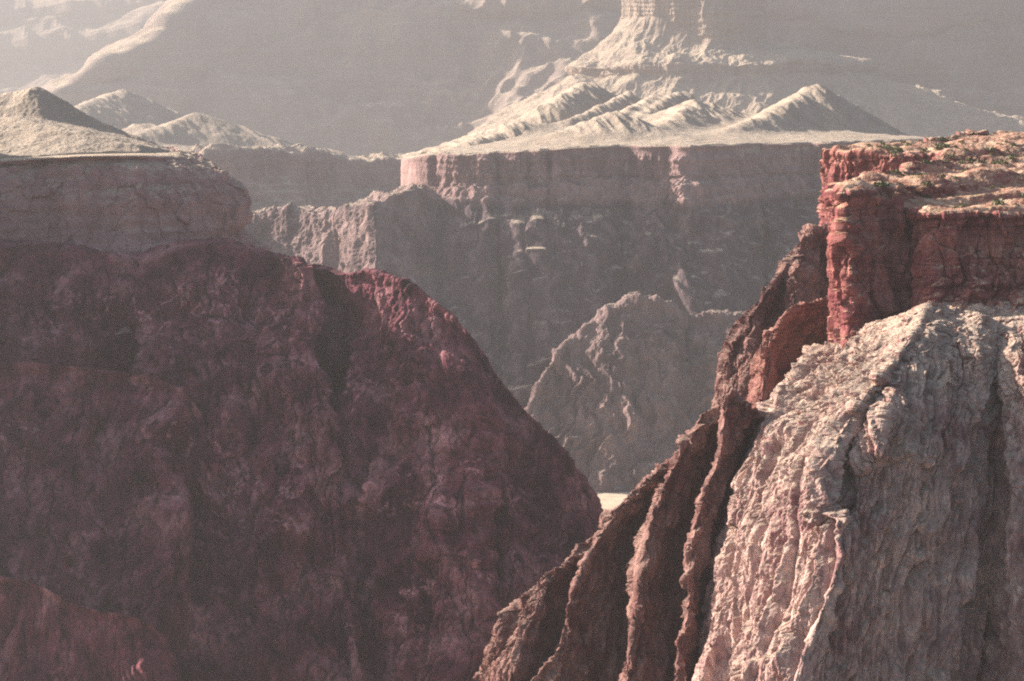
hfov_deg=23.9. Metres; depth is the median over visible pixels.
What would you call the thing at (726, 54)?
butte
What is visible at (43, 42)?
canyon rim
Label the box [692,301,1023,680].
rocky spur
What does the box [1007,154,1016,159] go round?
shrub
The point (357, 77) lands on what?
canyon wall
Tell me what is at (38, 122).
hill
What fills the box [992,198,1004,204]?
shrub
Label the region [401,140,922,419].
cliff
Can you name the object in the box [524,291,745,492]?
rock spur
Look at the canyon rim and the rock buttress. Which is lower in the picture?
the rock buttress
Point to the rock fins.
(620, 594)
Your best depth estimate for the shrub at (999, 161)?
1255.95 m
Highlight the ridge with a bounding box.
[310,264,602,680]
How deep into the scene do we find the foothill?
1507.84 m
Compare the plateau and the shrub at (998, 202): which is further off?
the plateau
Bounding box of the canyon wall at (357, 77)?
[41,0,1023,155]
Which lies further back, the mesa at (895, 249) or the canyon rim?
the canyon rim
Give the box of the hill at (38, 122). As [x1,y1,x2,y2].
[0,87,169,157]
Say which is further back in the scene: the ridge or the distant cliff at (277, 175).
the distant cliff at (277, 175)
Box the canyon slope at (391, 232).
[244,183,438,298]
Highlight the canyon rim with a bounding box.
[0,0,166,93]
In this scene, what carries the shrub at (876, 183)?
on the mesa at (895, 249)
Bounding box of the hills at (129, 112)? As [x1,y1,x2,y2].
[74,89,366,188]
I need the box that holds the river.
[596,492,629,511]
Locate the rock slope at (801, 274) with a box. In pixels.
[711,222,828,405]
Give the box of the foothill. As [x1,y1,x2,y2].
[0,576,181,680]
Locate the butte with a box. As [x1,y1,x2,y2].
[467,0,1023,136]
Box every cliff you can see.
[148,140,405,210]
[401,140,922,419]
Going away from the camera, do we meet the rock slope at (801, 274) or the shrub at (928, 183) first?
the shrub at (928, 183)
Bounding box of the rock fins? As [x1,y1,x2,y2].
[473,384,765,680]
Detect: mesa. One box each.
[0,146,273,334]
[816,129,1023,348]
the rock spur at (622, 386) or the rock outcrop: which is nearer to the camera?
the rock outcrop
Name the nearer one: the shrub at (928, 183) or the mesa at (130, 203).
the shrub at (928, 183)
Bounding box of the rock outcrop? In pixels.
[746,296,829,408]
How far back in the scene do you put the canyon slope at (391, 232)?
3767.79 m
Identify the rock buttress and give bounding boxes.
[0,360,206,667]
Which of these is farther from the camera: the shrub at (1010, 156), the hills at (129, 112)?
the hills at (129, 112)
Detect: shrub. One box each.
[873,180,885,186]
[923,180,932,185]
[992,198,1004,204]
[996,159,1007,163]
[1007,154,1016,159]
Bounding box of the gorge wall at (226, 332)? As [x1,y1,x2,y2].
[0,237,376,680]
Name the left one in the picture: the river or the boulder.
the river
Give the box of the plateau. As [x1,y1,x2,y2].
[403,82,945,183]
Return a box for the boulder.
[1002,391,1010,396]
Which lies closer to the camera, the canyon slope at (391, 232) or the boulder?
the boulder
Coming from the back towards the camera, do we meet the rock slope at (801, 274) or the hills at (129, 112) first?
the hills at (129, 112)

